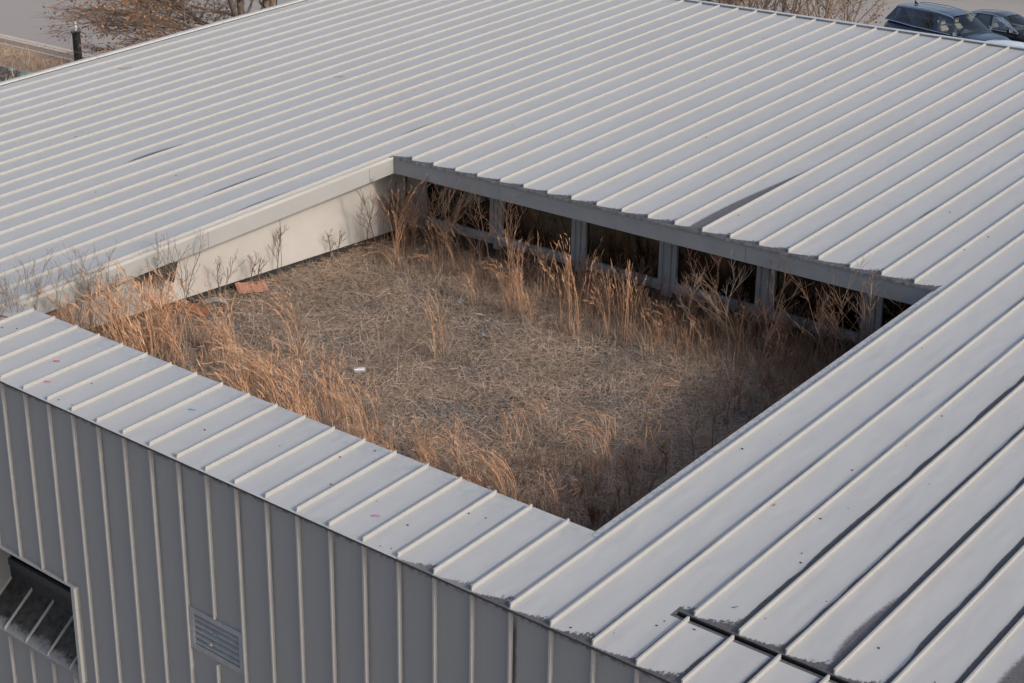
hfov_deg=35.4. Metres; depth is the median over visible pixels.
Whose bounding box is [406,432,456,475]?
grass clump
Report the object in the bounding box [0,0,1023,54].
parking lot
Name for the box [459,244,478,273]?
bare sapling
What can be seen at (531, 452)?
bare sapling
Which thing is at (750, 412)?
bare sapling
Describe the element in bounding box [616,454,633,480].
bare sapling
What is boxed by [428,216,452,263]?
grass clump
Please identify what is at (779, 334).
grass clump
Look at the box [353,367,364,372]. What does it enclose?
drink can
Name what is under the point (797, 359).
bare sapling
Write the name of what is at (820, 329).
bare sapling
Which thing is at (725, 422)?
bare sapling
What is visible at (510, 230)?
bare sapling
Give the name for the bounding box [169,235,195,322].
bare sapling
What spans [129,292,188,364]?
grass clump
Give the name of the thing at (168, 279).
grass clump
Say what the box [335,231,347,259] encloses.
bare sapling
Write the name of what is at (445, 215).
bare sapling
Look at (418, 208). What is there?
bare sapling
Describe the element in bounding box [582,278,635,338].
grass clump
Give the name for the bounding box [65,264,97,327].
bare sapling
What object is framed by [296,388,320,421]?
grass clump
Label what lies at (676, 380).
grass clump
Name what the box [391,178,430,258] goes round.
bare sapling
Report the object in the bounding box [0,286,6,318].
bare sapling
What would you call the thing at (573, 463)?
bare sapling
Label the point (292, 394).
grass clump
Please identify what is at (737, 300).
bare sapling
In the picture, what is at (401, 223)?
grass clump
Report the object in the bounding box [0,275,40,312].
bare sapling
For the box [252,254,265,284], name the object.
bare sapling
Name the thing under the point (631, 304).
grass clump
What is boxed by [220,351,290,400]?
grass clump
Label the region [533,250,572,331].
grass clump
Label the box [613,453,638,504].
bare sapling
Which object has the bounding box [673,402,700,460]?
bare sapling
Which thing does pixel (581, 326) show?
grass clump
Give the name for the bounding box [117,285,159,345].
grass clump
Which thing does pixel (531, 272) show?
bare sapling
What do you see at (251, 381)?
grass clump
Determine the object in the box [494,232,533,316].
grass clump
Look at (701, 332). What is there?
grass clump
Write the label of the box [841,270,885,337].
bare sapling
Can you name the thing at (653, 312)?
bare sapling
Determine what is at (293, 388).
grass clump
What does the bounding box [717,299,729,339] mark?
bare sapling
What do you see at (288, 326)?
grass clump
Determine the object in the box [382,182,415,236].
bare sapling
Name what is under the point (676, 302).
bare sapling
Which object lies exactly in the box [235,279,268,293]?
metal sheet
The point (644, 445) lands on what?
grass clump
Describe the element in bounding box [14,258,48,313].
bare sapling
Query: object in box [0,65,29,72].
bed edging
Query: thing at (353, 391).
grass clump
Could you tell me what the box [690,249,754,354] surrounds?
bare sapling
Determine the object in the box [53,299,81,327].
grass clump
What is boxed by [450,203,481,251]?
bare sapling
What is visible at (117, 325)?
grass clump
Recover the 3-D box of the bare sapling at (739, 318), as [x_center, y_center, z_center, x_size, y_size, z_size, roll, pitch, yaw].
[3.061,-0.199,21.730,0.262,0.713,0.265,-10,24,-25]
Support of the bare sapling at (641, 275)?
on the courtyard ground at (466, 408)
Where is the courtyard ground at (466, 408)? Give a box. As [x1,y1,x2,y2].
[104,235,836,528]
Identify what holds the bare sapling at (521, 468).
on the courtyard ground at (466, 408)
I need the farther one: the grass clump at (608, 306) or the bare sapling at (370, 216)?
the bare sapling at (370, 216)
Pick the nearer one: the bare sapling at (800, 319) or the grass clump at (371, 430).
the grass clump at (371, 430)
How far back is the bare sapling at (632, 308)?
22.48 m
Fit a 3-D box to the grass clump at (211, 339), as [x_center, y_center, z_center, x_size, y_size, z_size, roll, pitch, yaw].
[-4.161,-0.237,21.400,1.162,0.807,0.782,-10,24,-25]
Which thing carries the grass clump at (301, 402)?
on the courtyard ground at (466, 408)
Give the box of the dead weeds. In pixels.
[0,40,76,81]
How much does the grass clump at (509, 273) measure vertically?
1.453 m
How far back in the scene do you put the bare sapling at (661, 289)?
22.61 m
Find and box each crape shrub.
[702,0,779,9]
[706,0,770,9]
[719,0,875,17]
[770,0,896,23]
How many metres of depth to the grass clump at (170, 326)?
21.06 m
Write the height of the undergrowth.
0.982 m
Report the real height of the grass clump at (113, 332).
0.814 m
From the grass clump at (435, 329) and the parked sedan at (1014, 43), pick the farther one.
the parked sedan at (1014, 43)
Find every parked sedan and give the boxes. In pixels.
[945,9,1023,41]
[986,40,1023,46]
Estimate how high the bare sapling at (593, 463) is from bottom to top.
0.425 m
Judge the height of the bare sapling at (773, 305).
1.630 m
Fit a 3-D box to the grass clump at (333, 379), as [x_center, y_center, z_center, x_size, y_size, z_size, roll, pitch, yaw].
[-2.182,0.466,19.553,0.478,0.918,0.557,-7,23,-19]
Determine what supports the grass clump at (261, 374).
on the courtyard ground at (466, 408)
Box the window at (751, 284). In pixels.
[671,244,761,315]
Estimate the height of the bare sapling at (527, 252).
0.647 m
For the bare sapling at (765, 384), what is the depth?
20.17 m
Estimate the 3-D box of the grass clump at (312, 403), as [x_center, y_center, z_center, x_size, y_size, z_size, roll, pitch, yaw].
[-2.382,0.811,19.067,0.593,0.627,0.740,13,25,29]
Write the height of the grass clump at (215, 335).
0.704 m
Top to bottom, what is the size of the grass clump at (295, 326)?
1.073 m
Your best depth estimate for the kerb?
60.16 m
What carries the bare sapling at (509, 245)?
on the courtyard ground at (466, 408)
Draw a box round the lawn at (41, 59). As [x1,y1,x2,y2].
[0,44,72,72]
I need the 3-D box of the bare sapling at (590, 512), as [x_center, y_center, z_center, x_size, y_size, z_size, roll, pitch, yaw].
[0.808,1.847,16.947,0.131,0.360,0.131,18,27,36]
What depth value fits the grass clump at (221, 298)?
21.29 m
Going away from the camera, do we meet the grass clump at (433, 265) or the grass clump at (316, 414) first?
the grass clump at (316, 414)
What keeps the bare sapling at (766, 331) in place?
on the courtyard ground at (466, 408)
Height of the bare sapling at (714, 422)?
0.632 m
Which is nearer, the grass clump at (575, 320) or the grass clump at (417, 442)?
the grass clump at (417, 442)
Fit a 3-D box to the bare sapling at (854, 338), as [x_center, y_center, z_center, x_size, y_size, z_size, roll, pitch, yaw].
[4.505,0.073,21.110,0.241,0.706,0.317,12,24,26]
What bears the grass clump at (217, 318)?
on the courtyard ground at (466, 408)
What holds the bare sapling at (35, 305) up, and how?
on the courtyard ground at (466, 408)
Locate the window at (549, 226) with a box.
[498,200,575,265]
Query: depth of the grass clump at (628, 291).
21.82 m
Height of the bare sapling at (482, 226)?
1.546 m
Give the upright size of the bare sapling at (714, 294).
1.640 m
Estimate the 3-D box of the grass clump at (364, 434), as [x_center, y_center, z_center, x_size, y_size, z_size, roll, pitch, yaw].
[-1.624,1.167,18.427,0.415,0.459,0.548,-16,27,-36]
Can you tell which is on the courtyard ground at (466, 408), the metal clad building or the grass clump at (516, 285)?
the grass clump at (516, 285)
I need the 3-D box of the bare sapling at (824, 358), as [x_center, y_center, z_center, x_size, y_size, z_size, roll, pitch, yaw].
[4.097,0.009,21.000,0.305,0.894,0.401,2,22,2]
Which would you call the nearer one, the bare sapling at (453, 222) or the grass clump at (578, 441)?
the grass clump at (578, 441)
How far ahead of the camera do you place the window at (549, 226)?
24.60 m
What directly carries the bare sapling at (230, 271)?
on the courtyard ground at (466, 408)
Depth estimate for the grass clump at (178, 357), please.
21.04 m
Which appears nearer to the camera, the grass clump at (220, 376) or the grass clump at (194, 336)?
the grass clump at (220, 376)
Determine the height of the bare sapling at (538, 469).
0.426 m
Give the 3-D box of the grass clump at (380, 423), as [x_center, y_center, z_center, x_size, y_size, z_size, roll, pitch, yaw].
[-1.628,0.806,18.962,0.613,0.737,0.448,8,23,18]
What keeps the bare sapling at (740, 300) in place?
on the courtyard ground at (466, 408)
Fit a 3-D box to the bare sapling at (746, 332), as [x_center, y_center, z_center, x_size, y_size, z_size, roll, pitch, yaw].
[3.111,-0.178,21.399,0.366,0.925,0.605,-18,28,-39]
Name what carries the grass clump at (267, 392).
on the courtyard ground at (466, 408)
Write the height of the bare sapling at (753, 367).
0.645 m
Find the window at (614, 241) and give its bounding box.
[581,221,663,289]
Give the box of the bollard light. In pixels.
[72,18,81,60]
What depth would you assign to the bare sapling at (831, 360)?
20.47 m
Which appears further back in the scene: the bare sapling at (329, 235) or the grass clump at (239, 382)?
the bare sapling at (329, 235)
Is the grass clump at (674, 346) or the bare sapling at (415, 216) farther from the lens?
the bare sapling at (415, 216)
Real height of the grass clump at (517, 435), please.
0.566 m
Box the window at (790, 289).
[768,269,867,341]
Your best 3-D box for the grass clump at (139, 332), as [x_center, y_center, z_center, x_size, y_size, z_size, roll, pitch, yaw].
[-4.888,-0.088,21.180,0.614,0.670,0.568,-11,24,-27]
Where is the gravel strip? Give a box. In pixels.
[0,67,20,81]
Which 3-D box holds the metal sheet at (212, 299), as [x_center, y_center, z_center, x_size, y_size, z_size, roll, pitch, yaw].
[-4.277,-0.587,23.087,0.345,0.067,0.138,-4,22,-11]
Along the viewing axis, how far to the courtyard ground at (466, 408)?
21.04 m
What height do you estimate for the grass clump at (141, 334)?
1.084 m
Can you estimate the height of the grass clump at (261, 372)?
0.997 m
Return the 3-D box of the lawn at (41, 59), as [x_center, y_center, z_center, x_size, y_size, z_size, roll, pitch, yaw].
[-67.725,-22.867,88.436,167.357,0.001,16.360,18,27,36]
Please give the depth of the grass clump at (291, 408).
18.59 m
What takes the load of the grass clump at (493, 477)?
on the courtyard ground at (466, 408)
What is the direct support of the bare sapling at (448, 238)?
on the courtyard ground at (466, 408)
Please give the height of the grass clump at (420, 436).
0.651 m
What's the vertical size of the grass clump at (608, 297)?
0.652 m
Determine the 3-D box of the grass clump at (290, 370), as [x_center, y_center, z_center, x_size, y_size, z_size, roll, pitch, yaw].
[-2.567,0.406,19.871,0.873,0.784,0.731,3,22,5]
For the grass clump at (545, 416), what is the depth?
19.13 m
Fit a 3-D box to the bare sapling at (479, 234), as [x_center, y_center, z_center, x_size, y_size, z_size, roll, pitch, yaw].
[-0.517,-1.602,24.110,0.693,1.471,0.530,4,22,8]
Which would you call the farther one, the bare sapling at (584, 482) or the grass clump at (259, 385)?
the grass clump at (259, 385)
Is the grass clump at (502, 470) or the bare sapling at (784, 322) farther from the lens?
the bare sapling at (784, 322)
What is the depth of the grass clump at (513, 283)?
23.55 m
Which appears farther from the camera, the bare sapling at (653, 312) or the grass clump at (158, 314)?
the bare sapling at (653, 312)
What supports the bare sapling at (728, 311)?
on the courtyard ground at (466, 408)
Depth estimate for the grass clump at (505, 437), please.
18.86 m
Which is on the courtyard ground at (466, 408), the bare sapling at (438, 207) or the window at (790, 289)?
the bare sapling at (438, 207)
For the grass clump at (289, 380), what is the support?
on the courtyard ground at (466, 408)
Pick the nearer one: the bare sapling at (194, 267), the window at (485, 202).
the bare sapling at (194, 267)
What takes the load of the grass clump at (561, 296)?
on the courtyard ground at (466, 408)
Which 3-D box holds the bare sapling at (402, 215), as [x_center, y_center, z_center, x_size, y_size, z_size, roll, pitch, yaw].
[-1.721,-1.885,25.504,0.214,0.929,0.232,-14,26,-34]
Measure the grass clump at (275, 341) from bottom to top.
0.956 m
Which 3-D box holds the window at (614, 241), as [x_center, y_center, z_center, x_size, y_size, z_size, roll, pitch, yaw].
[1.632,-1.471,23.593,1.471,1.153,0.121,18,27,36]
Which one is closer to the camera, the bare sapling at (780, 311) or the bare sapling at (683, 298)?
the bare sapling at (780, 311)
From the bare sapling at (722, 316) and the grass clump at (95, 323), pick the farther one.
the bare sapling at (722, 316)
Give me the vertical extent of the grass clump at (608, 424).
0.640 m
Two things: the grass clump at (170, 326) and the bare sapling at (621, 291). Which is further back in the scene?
the bare sapling at (621, 291)
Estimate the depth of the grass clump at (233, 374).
19.14 m
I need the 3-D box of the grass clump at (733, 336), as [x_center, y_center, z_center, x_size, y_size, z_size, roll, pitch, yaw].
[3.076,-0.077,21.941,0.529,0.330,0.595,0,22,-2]
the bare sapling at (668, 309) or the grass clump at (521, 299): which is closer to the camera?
the bare sapling at (668, 309)
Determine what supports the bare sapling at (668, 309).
on the courtyard ground at (466, 408)
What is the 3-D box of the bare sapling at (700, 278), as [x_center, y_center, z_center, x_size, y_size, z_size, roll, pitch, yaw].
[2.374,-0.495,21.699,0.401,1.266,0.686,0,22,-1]
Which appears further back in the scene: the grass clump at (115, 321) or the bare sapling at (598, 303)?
the bare sapling at (598, 303)
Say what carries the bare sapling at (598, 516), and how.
on the courtyard ground at (466, 408)
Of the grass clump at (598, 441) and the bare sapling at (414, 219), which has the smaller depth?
the grass clump at (598, 441)
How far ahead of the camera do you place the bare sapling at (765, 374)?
20.05 m
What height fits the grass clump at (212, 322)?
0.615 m
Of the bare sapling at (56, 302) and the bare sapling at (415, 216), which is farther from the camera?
the bare sapling at (415, 216)
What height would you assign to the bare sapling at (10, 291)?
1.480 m
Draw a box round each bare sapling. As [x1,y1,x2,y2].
[0,264,16,310]
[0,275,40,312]
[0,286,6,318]
[2,275,32,306]
[9,248,54,309]
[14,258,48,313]
[21,267,62,317]
[46,260,88,324]
[50,244,104,324]
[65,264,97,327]
[69,247,111,330]
[80,268,129,341]
[84,239,132,338]
[139,232,177,321]
[153,232,162,326]
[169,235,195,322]
[180,228,205,320]
[209,256,223,293]
[220,250,246,296]
[247,251,258,283]
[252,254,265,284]
[267,225,289,277]
[322,229,333,261]
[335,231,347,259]
[354,187,378,258]
[360,192,381,249]
[369,179,408,256]
[380,191,407,240]
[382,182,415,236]
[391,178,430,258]
[396,195,410,245]
[398,200,426,245]
[406,177,436,261]
[407,211,419,262]
[419,212,434,245]
[421,189,446,262]
[429,180,466,271]
[432,176,471,273]
[432,205,465,256]
[435,219,456,254]
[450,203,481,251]
[455,187,499,280]
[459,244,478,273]
[460,185,493,283]
[480,195,533,296]
[493,190,524,292]
[510,456,531,486]
[521,234,533,267]
[522,441,539,469]
[523,254,536,292]
[527,448,543,482]
[534,487,543,508]
[536,243,549,298]
[546,254,556,280]
[557,453,570,473]
[564,248,598,297]
[569,449,579,481]
[573,251,595,306]
[578,479,588,497]
[584,502,594,528]
[585,455,602,481]
[586,267,613,324]
[587,266,609,304]
[588,457,601,491]
[588,508,607,528]
[589,503,597,527]
[590,287,608,322]
[592,256,616,311]
[606,504,618,520]
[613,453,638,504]
[614,270,633,318]
[615,254,625,302]
[615,485,620,509]
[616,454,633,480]
[624,298,637,325]
[628,256,658,302]
[630,254,653,309]
[633,284,654,334]
[645,297,663,324]
[648,451,668,491]
[655,275,668,321]
[655,301,676,336]
[656,440,669,473]
[673,287,700,331]
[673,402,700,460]
[674,266,704,340]
[678,277,692,331]
[679,246,713,343]
[680,286,697,334]
[684,253,743,360]
[687,274,703,334]
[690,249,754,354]
[699,279,722,346]
[708,311,720,336]
[709,406,720,448]
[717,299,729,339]
[722,381,741,418]
[722,416,728,431]
[724,299,731,325]
[725,297,763,356]
[729,283,747,326]
[729,300,752,344]
[729,367,746,413]
[730,280,749,334]
[734,297,768,344]
[740,397,771,422]
[745,352,777,392]
[750,292,780,347]
[752,253,813,369]
[755,361,777,402]
[758,361,777,400]
[759,247,791,361]
[761,308,796,358]
[761,338,775,364]
[763,323,784,355]
[767,275,832,363]
[774,303,790,347]
[777,311,796,349]
[787,290,830,344]
[787,342,806,383]
[809,289,843,378]
[813,292,856,361]
[814,309,837,368]
[818,310,843,362]
[820,254,877,354]
[826,344,839,363]
[838,326,853,355]
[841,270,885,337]
[845,327,861,347]
[846,270,886,342]
[851,280,891,342]
[883,290,902,314]
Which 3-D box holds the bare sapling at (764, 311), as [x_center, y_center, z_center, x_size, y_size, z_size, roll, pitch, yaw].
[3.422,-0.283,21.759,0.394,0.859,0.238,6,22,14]
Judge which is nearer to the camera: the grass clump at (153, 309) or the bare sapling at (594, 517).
the bare sapling at (594, 517)
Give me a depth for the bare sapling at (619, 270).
23.42 m
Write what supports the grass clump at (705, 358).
on the courtyard ground at (466, 408)
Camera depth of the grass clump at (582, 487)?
17.66 m
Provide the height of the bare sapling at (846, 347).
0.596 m
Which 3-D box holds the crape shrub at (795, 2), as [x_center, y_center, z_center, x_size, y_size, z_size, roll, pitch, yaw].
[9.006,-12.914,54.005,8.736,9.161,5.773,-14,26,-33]
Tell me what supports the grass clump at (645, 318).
on the courtyard ground at (466, 408)
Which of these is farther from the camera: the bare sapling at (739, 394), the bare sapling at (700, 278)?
the bare sapling at (700, 278)
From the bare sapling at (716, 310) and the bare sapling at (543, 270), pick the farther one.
the bare sapling at (543, 270)
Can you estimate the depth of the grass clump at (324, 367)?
19.86 m
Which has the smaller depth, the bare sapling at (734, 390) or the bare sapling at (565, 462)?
the bare sapling at (565, 462)
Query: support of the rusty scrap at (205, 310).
on the courtyard ground at (466, 408)
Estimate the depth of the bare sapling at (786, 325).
21.61 m
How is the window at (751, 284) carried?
in the metal clad building
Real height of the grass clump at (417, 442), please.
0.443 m
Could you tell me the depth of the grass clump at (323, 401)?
19.26 m
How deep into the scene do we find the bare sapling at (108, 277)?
20.91 m
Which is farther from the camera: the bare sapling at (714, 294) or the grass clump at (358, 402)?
the bare sapling at (714, 294)
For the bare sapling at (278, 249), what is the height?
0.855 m
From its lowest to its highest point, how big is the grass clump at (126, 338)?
1.378 m
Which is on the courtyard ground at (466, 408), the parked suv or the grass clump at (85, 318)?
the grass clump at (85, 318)
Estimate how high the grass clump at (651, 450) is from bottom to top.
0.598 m
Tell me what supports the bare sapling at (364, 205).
on the courtyard ground at (466, 408)
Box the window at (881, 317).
[875,297,911,331]
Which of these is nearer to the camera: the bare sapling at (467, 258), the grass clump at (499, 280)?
the grass clump at (499, 280)
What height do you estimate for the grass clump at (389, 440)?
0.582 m
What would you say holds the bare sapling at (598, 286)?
on the courtyard ground at (466, 408)
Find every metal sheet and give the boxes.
[203,297,226,304]
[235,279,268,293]
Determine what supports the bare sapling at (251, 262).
on the courtyard ground at (466, 408)
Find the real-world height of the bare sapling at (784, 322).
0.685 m
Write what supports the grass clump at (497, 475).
on the courtyard ground at (466, 408)
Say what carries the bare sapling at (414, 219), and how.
on the courtyard ground at (466, 408)
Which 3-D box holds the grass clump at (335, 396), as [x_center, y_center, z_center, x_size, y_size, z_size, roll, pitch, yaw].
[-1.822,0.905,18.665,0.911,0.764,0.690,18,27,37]
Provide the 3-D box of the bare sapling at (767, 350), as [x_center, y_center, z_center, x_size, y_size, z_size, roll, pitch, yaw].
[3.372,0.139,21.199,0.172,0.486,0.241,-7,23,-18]
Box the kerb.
[0,34,93,60]
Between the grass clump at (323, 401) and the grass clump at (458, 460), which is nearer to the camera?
the grass clump at (458, 460)
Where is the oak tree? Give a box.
[30,0,276,60]
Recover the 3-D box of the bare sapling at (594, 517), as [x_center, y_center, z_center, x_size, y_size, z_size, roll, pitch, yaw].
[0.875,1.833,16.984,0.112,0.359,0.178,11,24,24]
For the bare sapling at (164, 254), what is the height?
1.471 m
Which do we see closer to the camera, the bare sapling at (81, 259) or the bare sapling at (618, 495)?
the bare sapling at (618, 495)
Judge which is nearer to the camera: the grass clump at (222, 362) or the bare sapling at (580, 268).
the grass clump at (222, 362)
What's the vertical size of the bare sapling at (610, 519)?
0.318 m
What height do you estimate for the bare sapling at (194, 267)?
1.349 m
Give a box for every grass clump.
[36,261,128,342]
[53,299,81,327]
[55,305,123,344]
[61,273,167,356]
[70,255,178,352]
[77,309,134,336]
[88,284,186,356]
[93,314,138,345]
[94,300,144,345]
[98,273,211,358]
[101,322,143,350]
[106,303,171,360]
[111,276,217,365]
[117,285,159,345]
[124,306,159,354]
[124,316,173,353]
[125,264,200,353]
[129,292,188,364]
[130,276,179,347]
[135,321,211,371]
[142,263,213,347]
[143,275,187,346]
[147,296,193,350]
[152,280,212,364]
[153,318,178,364]
[155,292,241,355]
[160,299,192,360]
[189,275,270,359]
[192,308,228,366]
[193,313,253,361]
[196,352,251,394]
[197,352,232,386]
[199,336,315,412]
[202,369,259,398]
[207,335,233,386]
[212,305,236,362]
[214,309,253,380]
[218,370,249,392]
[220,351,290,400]
[224,350,286,382]
[230,344,309,405]
[239,365,280,402]
[241,350,290,396]
[242,337,315,409]
[248,382,283,406]
[251,364,336,423]
[257,275,312,361]
[257,338,324,421]
[266,376,324,423]
[269,373,318,419]
[271,343,319,406]
[273,286,318,358]
[278,379,312,419]
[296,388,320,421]
[297,380,331,422]
[300,360,348,424]
[307,344,370,406]
[308,387,384,444]
[309,374,339,424]
[317,349,354,417]
[320,380,362,435]
[321,242,415,270]
[321,364,354,434]
[332,374,378,418]
[337,378,367,438]
[344,422,376,442]
[355,377,394,438]
[356,419,382,441]
[364,186,407,265]
[372,427,411,458]
[379,175,426,264]
[382,214,411,265]
[401,431,425,456]
[406,418,457,465]
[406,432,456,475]
[410,254,455,274]
[412,214,453,266]
[415,437,430,463]
[418,289,457,359]
[419,439,448,470]
[424,304,459,360]
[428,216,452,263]
[428,410,488,482]
[437,231,471,271]
[450,450,464,476]
[452,263,494,306]
[452,444,533,503]
[459,458,514,494]
[462,441,546,504]
[470,445,534,499]
[473,259,510,283]
[478,454,507,493]
[484,457,501,492]
[491,216,524,317]
[491,265,509,299]
[493,288,509,318]
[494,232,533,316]
[495,248,542,318]
[496,405,538,448]
[502,265,534,303]
[503,264,525,298]
[506,400,542,442]
[509,282,547,325]
[511,282,532,315]
[521,464,578,517]
[523,382,571,439]
[526,231,558,298]
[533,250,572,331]
[542,261,582,333]
[551,425,605,458]
[553,240,603,340]
[555,469,614,499]
[556,233,586,340]
[557,296,589,336]
[559,405,632,440]
[566,413,629,469]
[575,239,603,329]
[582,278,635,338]
[583,409,628,468]
[584,265,637,340]
[597,250,641,342]
[601,276,616,317]
[612,270,641,343]
[616,276,648,340]
[616,426,656,461]
[626,321,650,342]
[630,416,678,472]
[632,306,662,330]
[637,310,671,356]
[637,377,679,406]
[646,299,694,344]
[646,310,669,352]
[667,334,681,369]
[673,316,719,350]
[678,314,694,360]
[699,331,711,362]
[721,323,748,346]
[762,327,791,366]
[783,311,845,369]
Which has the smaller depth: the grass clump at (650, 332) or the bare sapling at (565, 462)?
the bare sapling at (565, 462)
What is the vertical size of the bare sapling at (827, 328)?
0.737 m
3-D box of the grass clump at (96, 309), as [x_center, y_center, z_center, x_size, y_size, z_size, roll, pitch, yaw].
[-4.946,-0.221,20.696,1.271,1.272,0.924,-15,27,-35]
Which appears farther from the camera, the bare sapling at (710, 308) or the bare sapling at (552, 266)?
the bare sapling at (552, 266)
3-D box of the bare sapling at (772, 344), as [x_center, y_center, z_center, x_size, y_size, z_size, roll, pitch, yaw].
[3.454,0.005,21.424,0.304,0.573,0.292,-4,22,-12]
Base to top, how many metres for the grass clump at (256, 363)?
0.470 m
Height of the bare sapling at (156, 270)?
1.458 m
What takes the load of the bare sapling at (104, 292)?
on the courtyard ground at (466, 408)
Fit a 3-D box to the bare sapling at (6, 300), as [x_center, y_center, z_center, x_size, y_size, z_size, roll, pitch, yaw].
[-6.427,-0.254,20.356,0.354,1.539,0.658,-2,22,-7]
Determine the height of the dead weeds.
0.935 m
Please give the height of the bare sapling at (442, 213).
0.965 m
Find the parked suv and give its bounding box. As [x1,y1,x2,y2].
[884,0,1009,40]
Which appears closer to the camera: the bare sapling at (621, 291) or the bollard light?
the bare sapling at (621, 291)
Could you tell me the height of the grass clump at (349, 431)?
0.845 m
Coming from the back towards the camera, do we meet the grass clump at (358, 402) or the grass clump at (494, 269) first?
the grass clump at (494, 269)
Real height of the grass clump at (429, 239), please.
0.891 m
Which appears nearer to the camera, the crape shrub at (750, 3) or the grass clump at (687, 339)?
the grass clump at (687, 339)
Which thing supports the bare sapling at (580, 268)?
on the courtyard ground at (466, 408)
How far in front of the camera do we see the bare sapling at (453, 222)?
24.12 m
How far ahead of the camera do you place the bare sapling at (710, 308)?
21.83 m
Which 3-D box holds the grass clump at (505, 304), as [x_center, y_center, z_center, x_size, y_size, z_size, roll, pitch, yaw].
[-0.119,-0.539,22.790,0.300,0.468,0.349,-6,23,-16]
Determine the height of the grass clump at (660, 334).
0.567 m
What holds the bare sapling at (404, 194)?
on the courtyard ground at (466, 408)
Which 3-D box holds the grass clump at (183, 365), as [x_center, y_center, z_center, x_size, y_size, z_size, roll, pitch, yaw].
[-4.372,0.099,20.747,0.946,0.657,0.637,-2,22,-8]
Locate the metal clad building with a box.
[0,0,1023,682]
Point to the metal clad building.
(134, 548)
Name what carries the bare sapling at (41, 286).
on the courtyard ground at (466, 408)
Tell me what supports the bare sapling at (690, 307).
on the courtyard ground at (466, 408)
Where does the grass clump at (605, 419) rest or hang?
on the courtyard ground at (466, 408)
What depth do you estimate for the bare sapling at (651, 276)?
23.40 m
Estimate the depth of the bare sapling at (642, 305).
22.18 m
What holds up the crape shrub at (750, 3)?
on the parking lot
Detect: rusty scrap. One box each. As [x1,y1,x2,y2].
[46,310,60,319]
[167,302,210,317]
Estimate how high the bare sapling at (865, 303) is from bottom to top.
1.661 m
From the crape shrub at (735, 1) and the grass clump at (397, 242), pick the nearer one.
the grass clump at (397, 242)
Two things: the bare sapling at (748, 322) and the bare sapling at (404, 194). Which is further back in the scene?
the bare sapling at (404, 194)
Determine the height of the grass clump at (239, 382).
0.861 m
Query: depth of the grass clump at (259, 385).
19.52 m
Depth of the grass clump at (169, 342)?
20.97 m
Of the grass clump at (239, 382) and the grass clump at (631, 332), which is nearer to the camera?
the grass clump at (239, 382)
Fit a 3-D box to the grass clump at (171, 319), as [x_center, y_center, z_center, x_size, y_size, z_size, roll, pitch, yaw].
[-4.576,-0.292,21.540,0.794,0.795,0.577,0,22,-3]
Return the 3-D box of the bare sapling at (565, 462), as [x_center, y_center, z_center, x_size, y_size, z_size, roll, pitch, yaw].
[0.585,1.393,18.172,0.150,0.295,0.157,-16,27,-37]
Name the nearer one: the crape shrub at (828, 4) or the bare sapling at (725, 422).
the bare sapling at (725, 422)
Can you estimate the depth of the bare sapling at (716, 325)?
22.15 m
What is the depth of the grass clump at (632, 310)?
22.00 m
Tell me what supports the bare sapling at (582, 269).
on the courtyard ground at (466, 408)
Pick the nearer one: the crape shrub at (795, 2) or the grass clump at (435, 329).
the grass clump at (435, 329)
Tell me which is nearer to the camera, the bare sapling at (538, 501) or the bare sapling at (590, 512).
the bare sapling at (590, 512)
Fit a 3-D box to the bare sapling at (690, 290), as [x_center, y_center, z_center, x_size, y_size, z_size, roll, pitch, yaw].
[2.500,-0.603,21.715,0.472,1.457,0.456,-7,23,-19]
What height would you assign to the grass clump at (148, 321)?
1.338 m
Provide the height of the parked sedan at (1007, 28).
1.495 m
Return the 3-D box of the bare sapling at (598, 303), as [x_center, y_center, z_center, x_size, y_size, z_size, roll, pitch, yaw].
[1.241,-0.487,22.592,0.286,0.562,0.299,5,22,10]
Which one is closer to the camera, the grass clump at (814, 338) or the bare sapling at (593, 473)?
the bare sapling at (593, 473)
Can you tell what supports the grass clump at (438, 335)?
on the courtyard ground at (466, 408)
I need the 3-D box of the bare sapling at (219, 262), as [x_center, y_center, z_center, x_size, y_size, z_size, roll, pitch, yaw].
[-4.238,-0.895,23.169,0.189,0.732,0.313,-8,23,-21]
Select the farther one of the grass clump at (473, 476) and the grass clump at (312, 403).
the grass clump at (312, 403)
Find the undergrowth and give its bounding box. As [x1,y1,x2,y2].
[310,218,872,530]
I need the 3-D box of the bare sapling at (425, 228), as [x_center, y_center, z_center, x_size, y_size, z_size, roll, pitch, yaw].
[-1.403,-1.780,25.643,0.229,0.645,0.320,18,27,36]
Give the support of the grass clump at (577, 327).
on the courtyard ground at (466, 408)
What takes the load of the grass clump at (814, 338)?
on the courtyard ground at (466, 408)
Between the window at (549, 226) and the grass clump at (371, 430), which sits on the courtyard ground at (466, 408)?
the grass clump at (371, 430)
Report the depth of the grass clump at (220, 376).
18.82 m
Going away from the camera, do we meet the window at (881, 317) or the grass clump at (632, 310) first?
the window at (881, 317)
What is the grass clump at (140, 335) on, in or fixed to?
on the courtyard ground at (466, 408)
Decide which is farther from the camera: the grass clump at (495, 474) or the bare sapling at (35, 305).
the bare sapling at (35, 305)
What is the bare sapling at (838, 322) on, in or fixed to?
on the courtyard ground at (466, 408)
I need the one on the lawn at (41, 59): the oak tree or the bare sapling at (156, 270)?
the oak tree
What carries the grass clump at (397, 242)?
on the courtyard ground at (466, 408)

